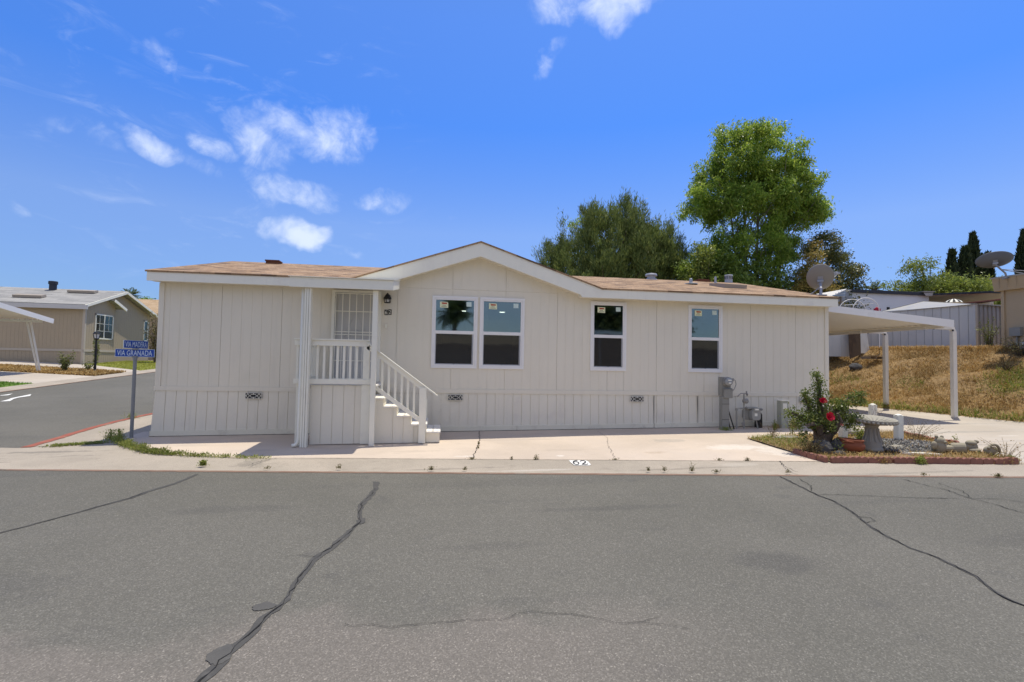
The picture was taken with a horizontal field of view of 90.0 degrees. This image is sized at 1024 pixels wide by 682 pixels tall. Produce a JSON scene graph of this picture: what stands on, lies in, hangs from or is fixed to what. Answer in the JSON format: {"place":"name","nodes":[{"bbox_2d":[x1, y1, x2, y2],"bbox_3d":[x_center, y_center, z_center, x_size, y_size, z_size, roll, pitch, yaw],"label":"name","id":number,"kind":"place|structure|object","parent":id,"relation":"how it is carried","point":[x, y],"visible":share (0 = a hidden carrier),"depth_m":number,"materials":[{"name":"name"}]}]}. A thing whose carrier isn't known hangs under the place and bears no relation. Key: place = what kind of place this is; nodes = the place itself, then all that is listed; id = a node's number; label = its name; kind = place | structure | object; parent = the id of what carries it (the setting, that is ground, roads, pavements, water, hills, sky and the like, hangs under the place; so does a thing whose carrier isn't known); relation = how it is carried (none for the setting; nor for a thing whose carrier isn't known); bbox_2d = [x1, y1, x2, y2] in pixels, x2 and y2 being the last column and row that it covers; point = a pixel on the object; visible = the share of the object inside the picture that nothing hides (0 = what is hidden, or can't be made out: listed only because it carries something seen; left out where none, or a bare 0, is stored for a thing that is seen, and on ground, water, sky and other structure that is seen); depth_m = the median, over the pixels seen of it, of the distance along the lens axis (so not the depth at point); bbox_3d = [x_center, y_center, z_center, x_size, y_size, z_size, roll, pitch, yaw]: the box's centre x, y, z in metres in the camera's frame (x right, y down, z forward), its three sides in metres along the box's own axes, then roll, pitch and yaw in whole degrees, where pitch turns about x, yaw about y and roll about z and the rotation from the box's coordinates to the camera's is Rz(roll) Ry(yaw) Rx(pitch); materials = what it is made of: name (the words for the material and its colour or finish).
{"place":"outdoors","nodes":[
{"label":"outdoors","id":0,"kind":"place"},
{"bbox_2d":[0,381,31,386],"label":"lawn grass","id":1,"kind":"structure","parent":0,"point":[10,382],"depth_m":19.85,"materials":[{"name":"green plant"}]},
{"bbox_2d":[0,371,90,382],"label":"driveway","id":2,"kind":"structure","parent":0,"point":[20,377],"depth_m":22.35,"materials":[{"name":"concrete"}]},
{"bbox_2d":[0,361,138,371],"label":"path","id":3,"kind":"structure","parent":0,"point":[50,364],"depth_m":27.56,"materials":[{"name":"concrete"}]},
{"bbox_2d":[0,372,154,447],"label":"side street","id":4,"kind":"structure","parent":0,"point":[39,414],"depth_m":14.67,"materials":[{"name":"grey asphalt"}]},
{"bbox_2d":[0,369,154,392],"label":"pavement","id":5,"kind":"structure","parent":0,"point":[38,385],"depth_m":21.71,"materials":[{"name":"concrete"}]},
{"bbox_2d":[84,360,155,369],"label":"lawn","id":6,"kind":"structure","parent":0,"point":[101,364],"depth_m":29.42,"materials":[{"name":"green plant"}]},
{"bbox_2d":[140,311,157,362],"bbox_3d":[-22.860,-0.253,32.766,1.110,3.399,1.398,0,-2,17],"label":"sapling","id":7,"kind":"object","parent":6,"relation":"on","point":[154,339],"visible":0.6,"depth_m":32.60,"materials":[{"name":"green plant"}]},
{"bbox_2d":[124,426,816,460],"bbox_3d":[-0.416,1.966,9.909,14.700,0.251,4.617,1,-2,-8],"label":"apron","id":8,"kind":"object","parent":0,"point":[698,444],"visible":0.79,"depth_m":9.65,"materials":[{"name":"concrete"}]},
{"bbox_2d":[115,340,154,437],"bbox_3d":[-7.738,1.013,10.455,0.479,2.045,0.569,-1,-3,42],"label":"street sign","id":9,"kind":"object","parent":8,"relation":"on","point":[138,350],"visible":1,"depth_m":10.45,"materials":[{"name":"blue metal"}]},
{"bbox_2d":[107,434,271,458],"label":"weeds","id":10,"kind":"object","parent":8,"relation":"on","point":[127,443],"visible":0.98,"depth_m":8.79,"materials":[{"name":"green plant"}]},
{"bbox_2d":[288,275,439,447],"bbox_3d":[-2.852,0.333,10.399,2.837,3.376,1.780,1,-2,-8],"label":"entry porch","id":11,"kind":"object","parent":8,"relation":"on","point":[349,410],"visible":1,"depth_m":9.74,"materials":[{"name":"paint"}]},
{"bbox_2d":[718,377,735,429],"bbox_3d":[5.068,1.477,11.967,0.393,1.275,0.260,1,-2,-8],"label":"electric meter pedestal","id":12,"kind":"object","parent":8,"relation":"on","point":[725,391],"visible":0.98,"depth_m":11.93,"materials":[{"name":"grey metal"}]},
{"bbox_2d":[735,391,762,428],"bbox_3d":[5.624,1.655,12.133,0.691,0.931,0.278,1,-2,-8],"label":"gas meter","id":13,"kind":"object","parent":8,"relation":"on","point":[751,413],"visible":0.99,"depth_m":12.09,"materials":[{"name":"paint"}]},
{"bbox_2d":[776,399,788,427],"bbox_3d":[6.491,1.770,12.292,0.205,0.714,0.210,1,-2,-8],"label":"utility pedestal","id":14,"kind":"object","parent":8,"relation":"on","point":[782,405],"visible":0.81,"depth_m":12.21,"materials":[{"name":"paint"}]},
{"bbox_2d":[816,454,827,462],"bbox_3d":[5.105,1.940,8.435,0.064,0.124,0.196,-2,-3,-7],"label":"edging brick","id":15,"kind":"object","parent":8,"relation":"on","point":[823,458],"visible":0.92,"depth_m":8.39,"materials":[{"name":"red brick"}]},
{"bbox_2d":[0,470,1023,681],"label":"street","id":16,"kind":"structure","parent":0,"point":[759,578],"depth_m":4.05,"materials":[{"name":"grey asphalt"}]},
{"bbox_2d":[0,474,197,532],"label":"tar seam","id":17,"kind":"object","parent":16,"relation":"on","point":[120,500],"visible":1,"depth_m":6.21,"materials":[{"name":"grey asphalt"}]},
{"bbox_2d":[206,601,277,664],"bbox_3d":[-1.719,1.840,3.264,0.175,0.012,0.749,1,-2,-1],"label":"tar patch","id":18,"kind":"object","parent":16,"relation":"on","point":[214,656],"visible":1,"depth_m":3.02,"materials":[{"name":"grey asphalt"}]},
{"bbox_2d":[197,493,372,681],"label":"crack","id":19,"kind":"object","parent":16,"relation":"on","point":[200,679],"visible":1,"depth_m":3.54,"materials":[{"name":"black asphalt"}]},
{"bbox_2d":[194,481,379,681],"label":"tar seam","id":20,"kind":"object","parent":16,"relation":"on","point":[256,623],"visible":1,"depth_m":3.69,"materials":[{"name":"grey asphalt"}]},
{"bbox_2d":[780,476,1023,605],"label":"tar seam","id":21,"kind":"object","parent":16,"relation":"on","point":[988,586],"visible":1,"depth_m":4.62,"materials":[{"name":"grey asphalt"}]},
{"bbox_2d":[0,414,1023,475],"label":"sidewalk","id":22,"kind":"structure","parent":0,"point":[109,455],"depth_m":8.10,"materials":[{"name":"concrete"}]},
{"bbox_2d":[39,440,108,446],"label":"weeds","id":23,"kind":"object","parent":22,"relation":"on","point":[73,443],"visible":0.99,"depth_m":9.62,"materials":[{"name":"green plant"}]},
{"bbox_2d":[23,413,152,446],"bbox_3d":[-9.922,1.879,15.804,0.450,0.617,13.062,1,-2,-8],"label":"kerb paint","id":24,"kind":"object","parent":22,"relation":"on","point":[56,438],"visible":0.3,"depth_m":10.95,"materials":[{"name":"red paint"}]},
{"bbox_2d":[0,469,1023,477],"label":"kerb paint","id":25,"kind":"object","parent":22,"relation":"on","point":[509,473],"visible":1,"depth_m":7.54,"materials":[{"name":"red paint"}]},
{"bbox_2d":[569,460,590,464],"bbox_3d":[1.094,1.957,8.242,0.303,0.023,0.370,1,-2,-8],"label":"kerb number","id":26,"kind":"object","parent":22,"relation":"on","point":[579,462],"visible":1,"depth_m":8.25,"materials":[{"name":"paint"}]},
{"bbox_2d":[830,456,843,462],"bbox_3d":[5.287,1.938,8.327,0.196,0.124,0.064,-2,-1,-2],"label":"edging brick","id":27,"kind":"object","parent":22,"relation":"on","point":[837,459],"visible":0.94,"depth_m":8.30,"materials":[{"name":"red brick"}]},
{"bbox_2d":[843,456,855,462],"bbox_3d":[5.486,1.939,8.335,0.196,0.124,0.064,-1,1,0],"label":"edging brick","id":28,"kind":"object","parent":22,"relation":"on","point":[850,459],"visible":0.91,"depth_m":8.30,"materials":[{"name":"red brick"}]},
{"bbox_2d":[855,456,867,462],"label":"edging brick","id":29,"kind":"object","parent":22,"relation":"on","point":[862,459],"visible":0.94,"depth_m":8.30,"materials":[{"name":"red brick"}]},
{"bbox_2d":[748,429,1019,461],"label":"dry grass","id":30,"kind":"structure","parent":22,"relation":"on","point":[970,453],"depth_m":8.87,"materials":[{"name":"plant"}]},
{"bbox_2d":[791,434,826,453],"bbox_3d":[5.155,1.834,8.852,0.514,0.420,0.571,3,-3,-36],"label":"dry weed","id":31,"kind":"object","parent":30,"relation":"on","point":[810,447],"visible":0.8,"depth_m":8.81,"materials":[{"name":"brown plant"}]},
{"bbox_2d":[812,439,833,454],"bbox_3d":[5.443,1.911,9.021,0.380,0.368,0.345,0,-3,28],"label":"boulder","id":32,"kind":"object","parent":30,"relation":"on","point":[828,449],"visible":0.38,"depth_m":8.90,"materials":[{"name":"stone"}]},
{"bbox_2d":[778,367,869,451],"bbox_3d":[5.691,1.264,9.245,1.774,1.577,0.641,1,-2,-8],"label":"rose bush","id":33,"kind":"object","parent":30,"relation":"on","point":[820,420],"visible":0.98,"depth_m":9.23,"materials":[{"name":"green plant"}]},
{"bbox_2d":[831,438,846,451],"bbox_3d":[5.838,1.915,9.141,0.336,0.371,0.303,1,-2,-8],"label":"boulder","id":34,"kind":"object","parent":30,"relation":"on","point":[836,442],"visible":0.42,"depth_m":9.05,"materials":[{"name":"stone"}]},
{"bbox_2d":[838,421,847,437],"bbox_3d":[6.756,1.810,10.448,0.154,0.490,0.152,0,-2,14],"label":"stub post","id":35,"kind":"object","parent":30,"relation":"on","point":[842,432],"visible":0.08,"depth_m":10.39,"materials":[{"name":"paint"}]},
{"bbox_2d":[836,437,865,452],"bbox_3d":[6.016,1.858,9.107,0.450,0.260,0.450,1,-2,-8],"label":"terracotta pot","id":36,"kind":"object","parent":30,"relation":"on","point":[852,445],"visible":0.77,"depth_m":8.93,"materials":[{"name":"orange ceramic"}]},
{"bbox_2d":[848,425,864,439],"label":"plant","id":37,"kind":"object","parent":30,"relation":"on","point":[860,433],"visible":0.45,"depth_m":10.01,"materials":[{"name":"green plant"}]},
{"bbox_2d":[751,430,995,457],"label":"green grass","id":38,"kind":"structure","parent":30,"relation":"on","point":[773,439],"depth_m":10.10,"materials":[{"name":"green plant"}]},
{"bbox_2d":[852,414,898,451],"bbox_3d":[6.580,1.676,9.296,0.728,0.615,0.728,1,-2,-8],"label":"bird bath","id":39,"kind":"object","parent":30,"relation":"on","point":[872,438],"visible":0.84,"depth_m":9.19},
{"bbox_2d":[893,414,903,439],"bbox_3d":[7.769,1.762,10.292,0.154,0.590,0.152,2,-3,-30],"label":"stub post","id":40,"kind":"object","parent":30,"relation":"on","point":[898,431],"visible":0.64,"depth_m":10.24,"materials":[{"name":"paint"}]},
{"bbox_2d":[884,440,936,452],"bbox_3d":[7.362,1.973,9.746,1.850,0.056,1.550,1,-2,-8],"label":"gravel patch","id":41,"kind":"object","parent":30,"relation":"on","point":[887,448],"visible":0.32,"depth_m":9.29,"materials":[{"name":"grey gravel"}]},
{"bbox_2d":[854,436,949,451],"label":"gravel","id":42,"kind":"structure","parent":41,"relation":"on","point":[915,447],"depth_m":9.60,"materials":[{"name":"grey gravel"}]},
{"bbox_2d":[931,435,946,452],"bbox_3d":[7.557,1.825,9.041,0.388,0.328,0.227,1,-2,-8],"label":"bear ornament","id":43,"kind":"object","parent":41,"relation":"on","point":[938,444],"visible":0.96,"depth_m":8.96,"materials":[{"name":"stone"}]},
{"bbox_2d":[904,418,949,439],"bbox_3d":[8.274,1.816,10.436,1.171,0.541,1.336,1,-2,-8],"label":"dry weed","id":44,"kind":"object","parent":30,"relation":"on","point":[914,431],"visible":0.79,"depth_m":10.32,"materials":[{"name":"beige plant"}]},
{"bbox_2d":[945,443,966,453],"bbox_3d":[7.751,1.880,9.005,0.412,0.205,0.229,0,-2,15],"label":"stump ornament","id":45,"kind":"object","parent":30,"relation":"on","point":[959,447],"visible":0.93,"depth_m":8.93,"materials":[{"name":"stone"}]},
{"bbox_2d":[965,440,980,452],"bbox_3d":[8.162,1.863,9.087,0.258,0.220,0.246,1,-2,-8],"label":"frog ornament","id":46,"kind":"object","parent":30,"relation":"on","point":[971,445],"visible":0.93,"depth_m":9.03,"materials":[{"name":"stone"}]},
{"bbox_2d":[983,443,1000,454],"bbox_3d":[8.290,1.870,8.867,0.268,0.211,0.158,1,-2,-8],"label":"shell ornament","id":47,"kind":"object","parent":30,"relation":"on","point":[988,449],"visible":0.94,"depth_m":8.81,"materials":[{"name":"stone"}]},
{"bbox_2d":[892,456,906,463],"bbox_3d":[6.287,1.941,8.310,0.196,0.124,0.064,1,0,0],"label":"edging brick","id":48,"kind":"object","parent":22,"relation":"on","point":[900,460],"visible":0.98,"depth_m":8.28,"materials":[{"name":"red brick"}]},
{"bbox_2d":[930,457,943,463],"bbox_3d":[6.891,1.944,8.310,0.196,0.124,0.064,2,-1,5],"label":"edging brick","id":49,"kind":"object","parent":22,"relation":"on","point":[937,460],"visible":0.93,"depth_m":8.28,"materials":[{"name":"red brick"}]},
{"bbox_2d":[943,457,956,463],"bbox_3d":[7.086,1.945,8.294,0.196,0.124,0.064,1,-4,6],"label":"edging brick","id":50,"kind":"object","parent":22,"relation":"on","point":[950,460],"visible":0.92,"depth_m":8.27,"materials":[{"name":"red brick"}]},
{"bbox_2d":[956,457,969,463],"bbox_3d":[7.286,1.947,8.286,0.196,0.124,0.064,2,-1,3],"label":"edging brick","id":51,"kind":"object","parent":22,"relation":"on","point":[963,460],"visible":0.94,"depth_m":8.26,"materials":[{"name":"red brick"}]},
{"bbox_2d":[969,457,982,464],"bbox_3d":[7.499,1.952,8.288,0.196,0.124,0.064,4,-6,4],"label":"edging brick","id":52,"kind":"object","parent":22,"relation":"on","point":[976,460],"visible":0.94,"depth_m":8.26,"materials":[{"name":"red brick"}]},
{"bbox_2d":[0,0,1023,299],"label":"sky","id":53,"kind":"structure","parent":0,"point":[136,136],"materials":[{"name":"blue"}]},
{"bbox_2d":[793,405,1023,462],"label":"driveway","id":54,"kind":"structure","parent":0,"point":[964,428],"depth_m":12.45,"materials":[{"name":"concrete"}]},
{"bbox_2d":[868,403,876,414],"bbox_3d":[8.187,1.755,11.616,0.154,0.670,0.152,0,-2,14],"label":"stub post","id":55,"kind":"object","parent":54,"relation":"on","point":[871,407],"visible":0.41,"depth_m":11.58,"materials":[{"name":"paint"}]},
{"bbox_2d":[829,306,957,417],"bbox_3d":[9.715,0.746,17.434,4.700,3.002,7.900,1,-2,-8],"label":"carport awning","id":56,"kind":"object","parent":54,"relation":"on","point":[845,320],"visible":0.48,"depth_m":14.43,"materials":[{"name":"metal"}]},
{"bbox_2d":[978,437,1023,456],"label":"dry weed","id":57,"kind":"object","parent":54,"relation":"on","point":[1000,452],"visible":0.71,"depth_m":8.73,"materials":[{"name":"plant"}]},
{"bbox_2d":[828,344,1023,421],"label":"hillside","id":58,"kind":"structure","parent":0,"point":[936,381],"depth_m":17.08,"materials":[{"name":"plant"}]},
{"bbox_2d":[829,334,848,356],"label":"shed","id":59,"kind":"structure","parent":58,"relation":"on","point":[838,345],"depth_m":21.10,"materials":[{"name":"white metal"}]},
{"bbox_2d":[848,334,860,358],"bbox_3d":[13.921,-0.187,20.837,0.441,1.857,0.839,0,-3,31],"label":"plywood sheet","id":60,"kind":"object","parent":58,"relation":"on","point":[854,345],"visible":0.64,"depth_m":20.68,"materials":[{"name":"brown wood"}]},
{"bbox_2d":[849,363,862,370],"bbox_3d":[13.420,1.030,19.990,0.508,0.371,0.414,1,-2,-8],"label":"boulder","id":61,"kind":"object","parent":58,"relation":"on","point":[854,366],"visible":0.86,"depth_m":19.86,"materials":[{"name":"stone"}]},
{"bbox_2d":[840,298,879,346],"bbox_3d":[14.663,-0.788,21.588,1.184,2.133,1.513,1,-2,10],"label":"hoop frame","id":62,"kind":"object","parent":58,"relation":"on","point":[865,308],"visible":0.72,"depth_m":21.01,"materials":[{"name":"plastic"}]},
{"bbox_2d":[860,333,868,352],"bbox_3d":[14.467,-0.157,21.222,1.114,1.366,0.290,2,-3,-30],"label":"loose panel","id":63,"kind":"object","parent":58,"relation":"on","point":[864,344],"visible":0.36,"depth_m":21.23,"materials":[{"name":"white metal"}]},
{"bbox_2d":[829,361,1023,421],"bbox_3d":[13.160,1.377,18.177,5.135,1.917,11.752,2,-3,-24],"label":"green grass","id":64,"kind":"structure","parent":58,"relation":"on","point":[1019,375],"depth_m":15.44,"materials":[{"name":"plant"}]},
{"bbox_2d":[867,301,1001,346],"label":"metal shed","id":65,"kind":"structure","parent":58,"relation":"on","point":[967,318],"depth_m":20.40,"materials":[{"name":"metal"}]},
{"bbox_2d":[975,316,1000,346],"bbox_3d":[17.348,-0.278,18.641,0.740,1.199,0.608,2,-3,-29],"label":"shrub","id":66,"kind":"object","parent":58,"relation":"on","point":[988,340],"visible":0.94,"depth_m":18.58,"materials":[{"name":"green plant"}]},
{"bbox_2d":[994,359,1023,370],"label":"shrub","id":67,"kind":"object","parent":58,"relation":"on","point":[1007,365],"visible":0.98,"depth_m":16.15,"materials":[{"name":"green plant"}]},
{"bbox_2d":[995,333,1023,355],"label":"shrub","id":68,"kind":"object","parent":58,"relation":"on","point":[1016,349],"visible":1,"depth_m":16.80,"materials":[{"name":"green plant"}]},
{"bbox_3d":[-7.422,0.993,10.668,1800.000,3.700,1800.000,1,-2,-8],"label":"ground","id":69,"kind":"structure","parent":0,"visible":0},
{"bbox_2d":[0,281,157,364],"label":"neighbour home","id":70,"kind":"object","parent":69,"relation":"on","point":[115,319],"visible":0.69,"depth_m":29.22,"materials":[{"name":"beige"}]},
{"bbox_2d":[94,314,113,339],"bbox_3d":[-24.458,-0.834,30.709,0.050,1.480,1.650,1,-2,-8],"label":"window","id":71,"kind":"structure","parent":70,"relation":"in","point":[103,323],"depth_m":30.72,"materials":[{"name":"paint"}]},
{"bbox_2d":[143,321,148,340],"bbox_3d":[-25.361,-0.687,35.452,0.050,1.420,0.500,1,-2,-8],"label":"window","id":72,"kind":"structure","parent":70,"relation":"in","point":[145,322],"depth_m":35.43,"materials":[{"name":"glass"}]},
{"bbox_2d":[138,299,158,359],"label":"tan home","id":73,"kind":"object","parent":69,"relation":"on","point":[152,304],"depth_m":46.19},
{"bbox_2d":[145,241,839,436],"bbox_3d":[-0.329,-0.019,15.764,15.690,4.731,8.710,1,-2,-8],"label":"mobile home","id":74,"kind":"object","parent":69,"relation":"on","point":[480,336],"visible":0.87,"depth_m":11.73,"materials":[{"name":"paint"}]},
{"bbox_2d":[331,290,381,381],"bbox_3d":[-3.431,-0.114,11.247,1.050,1.995,0.068,1,-2,-8],"label":"door","id":75,"kind":"structure","parent":74,"relation":"in","point":[351,317],"depth_m":11.26,"materials":[{"name":"paint"}]},
{"bbox_2d":[431,296,477,368],"bbox_3d":[-1.301,-0.198,11.595,1.027,1.630,0.063,1,-2,-8],"label":"window","id":76,"kind":"structure","parent":74,"relation":"in","point":[449,349],"depth_m":11.58,"materials":[{"name":"plastic"}]},
{"bbox_2d":[479,297,524,368],"bbox_3d":[-0.232,-0.172,11.748,1.031,1.630,0.063,1,-2,-8],"label":"window","id":77,"kind":"structure","parent":74,"relation":"in","point":[497,350],"depth_m":11.73,"materials":[{"name":"plastic"}]},
{"bbox_2d":[590,301,626,370],"bbox_3d":[2.276,-0.111,12.106,0.878,1.630,0.063,1,-2,-8],"label":"window","id":78,"kind":"structure","parent":74,"relation":"in","point":[607,352],"depth_m":12.09,"materials":[{"name":"plastic"}]},
{"bbox_2d":[688,305,722,372],"bbox_3d":[4.695,-0.052,12.451,0.884,1.630,0.063,1,-2,-8],"label":"window","id":79,"kind":"structure","parent":74,"relation":"in","point":[705,354],"depth_m":12.44,"materials":[{"name":"plastic"}]},
{"bbox_2d":[806,264,839,295],"bbox_3d":[8.259,-1.546,13.508,1.578,0.862,0.587,3,-3,-36],"label":"satellite dish","id":80,"kind":"object","parent":74,"relation":"on","point":[820,277],"visible":1,"depth_m":13.28,"materials":[{"name":"paint"}]},
{"bbox_2d":[553,217,640,275],"bbox_3d":[6.153,-3.162,33.512,7.769,10.973,3.167,1,-2,1],"label":"tree","id":81,"kind":"object","parent":69,"relation":"on","point":[574,222],"visible":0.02,"depth_m":33.41,"materials":[{"name":"green plant"}]},
{"bbox_2d":[531,187,692,280],"bbox_3d":[5.781,-3.643,29.977,9.402,11.591,6.509,1,-2,-8],"label":"tree","id":82,"kind":"object","parent":69,"relation":"on","point":[643,248],"visible":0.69,"depth_m":28.85,"materials":[{"name":"green plant"}]},
{"bbox_2d":[680,238,726,281],"bbox_3d":[10.538,-1.963,27.057,3.305,6.988,2.569,1,-2,-8],"label":"tall shrub","id":83,"kind":"object","parent":69,"relation":"on","point":[703,257],"visible":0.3,"depth_m":26.90,"materials":[{"name":"green plant"}]},
{"bbox_2d":[670,243,805,290],"bbox_3d":[11.985,-1.819,28.176,7.213,6.894,4.369,1,-2,-8],"label":"tall shrub","id":84,"kind":"object","parent":69,"relation":"on","point":[741,275],"visible":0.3,"depth_m":27.48,"materials":[{"name":"green plant"}]},
{"bbox_2d":[670,117,841,279],"bbox_3d":[14.024,-5.767,29.581,9.256,14.968,5.610,1,-2,-8],"label":"tree","id":85,"kind":"object","parent":69,"relation":"on","point":[747,184],"visible":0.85,"depth_m":28.68,"materials":[{"name":"green plant"}]},
{"bbox_2d":[788,236,844,304],"bbox_3d":[16.204,-2.199,27.157,2.471,6.862,2.457,2,-3,-30],"label":"tall shrub","id":86,"kind":"object","parent":69,"relation":"on","point":[811,256],"visible":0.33,"depth_m":27.18,"materials":[{"name":"green plant"}]},
{"bbox_2d":[762,229,873,308],"bbox_3d":[16.769,-2.596,28.957,6.720,7.873,4.270,1,-2,3],"label":"tree","id":87,"kind":"object","parent":69,"relation":"on","point":[837,259],"visible":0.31,"depth_m":28.42,"materials":[{"name":"green plant"}]},
{"bbox_2d":[822,289,845,305],"bbox_3d":[14.721,-0.965,25.422,1.902,3.000,3.252,1,-2,-8],"label":"patio awning","id":88,"kind":"object","parent":69,"relation":"on","point":[840,293],"visible":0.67,"depth_m":24.07,"materials":[{"name":"plastic"}]},
{"bbox_2d":[836,290,851,306],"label":"grey annexe","id":89,"kind":"structure","parent":69,"relation":"on","point":[847,296],"depth_m":27.63,"materials":[{"name":"white metal"}]},
{"bbox_2d":[850,289,1000,310],"bbox_3d":[22.947,-0.527,30.352,10.402,4.230,9.800,1,-2,-8],"label":"white home","id":90,"kind":"object","parent":69,"relation":"on","point":[884,299],"visible":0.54,"depth_m":27.80,"materials":[{"name":"metal"}]},
{"bbox_2d":[879,255,1002,304],"bbox_3d":[30.174,-2.321,35.287,9.278,7.551,5.030,1,-2,-8],"label":"tree","id":91,"kind":"object","parent":69,"relation":"on","point":[943,283],"visible":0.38,"depth_m":34.68,"materials":[{"name":"green plant"}]},
{"bbox_2d":[945,247,960,279],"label":"cypress tree","id":92,"kind":"object","parent":69,"relation":"on","point":[951,260],"visible":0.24,"depth_m":59.96,"materials":[{"name":"green plant"}]},
{"bbox_2d":[957,244,976,279],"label":"cypress tree","id":93,"kind":"object","parent":69,"relation":"on","point":[965,260],"visible":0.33,"depth_m":59.72,"materials":[{"name":"green plant"}]},
{"bbox_2d":[967,230,985,281],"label":"cypress tree","id":94,"kind":"object","parent":69,"relation":"on","point":[973,243],"visible":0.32,"depth_m":60.59,"materials":[{"name":"green plant"}]},
{"bbox_2d":[965,299,1000,304],"bbox_3d":[23.012,-0.550,25.682,3.181,3.100,3.502,1,-2,-1],"label":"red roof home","id":95,"kind":"object","parent":69,"relation":"on","point":[983,301],"visible":0.15,"depth_m":24.06,"materials":[{"name":"brown"}]},
{"bbox_2d":[989,273,1023,348],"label":"tan home","id":96,"kind":"object","parent":69,"relation":"on","point":[1011,289],"visible":0.78,"depth_m":17.62,"materials":[{"name":"beige paint"}]},
{"bbox_2d":[975,251,1023,278],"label":"satellite dish","id":97,"kind":"object","parent":96,"relation":"attached to","point":[997,259],"visible":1,"depth_m":17.44,"materials":[{"name":"paint"}]},
{"bbox_2d":[1013,228,1023,273],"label":"cypress tree","id":98,"kind":"object","parent":69,"relation":"on","point":[1018,259],"visible":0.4,"depth_m":59.80,"materials":[{"name":"green plant"}]},
{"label":"flower bed","id":99,"kind":"structure","parent":0,"visible":0},
{"bbox_2d":[0,302,53,370],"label":"side carport","id":100,"kind":"object","parent":99,"relation":"on","point":[16,314],"visible":0.97,"depth_m":23.56,"materials":[{"name":"metal"}]},
{"bbox_2d":[0,363,125,375],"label":"bed mulch","id":101,"kind":"object","parent":99,"relation":"on","point":[44,369],"visible":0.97,"depth_m":24.72,"materials":[{"name":"wood"}]},
{"bbox_2d":[56,350,75,369],"bbox_3d":[-21.741,0.979,25.023,0.847,1.120,0.757,1,-2,-8],"label":"shrub","id":102,"kind":"object","parent":99,"relation":"on","point":[64,365],"visible":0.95,"depth_m":24.93,"materials":[{"name":"green plant"}]},
{"bbox_2d":[92,337,100,366],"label":"shrub","id":103,"kind":"object","parent":99,"relation":"on","point":[98,346],"visible":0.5,"depth_m":27.35,"materials":[{"name":"green plant"}]},
{"bbox_2d":[93,330,100,369],"bbox_3d":[-20.990,0.508,25.823,0.346,2.120,0.340,1,-2,-8],"label":"lamp post","id":104,"kind":"object","parent":99,"relation":"on","point":[96,334],"visible":0.91,"depth_m":25.78,"materials":[{"name":"black metal"}]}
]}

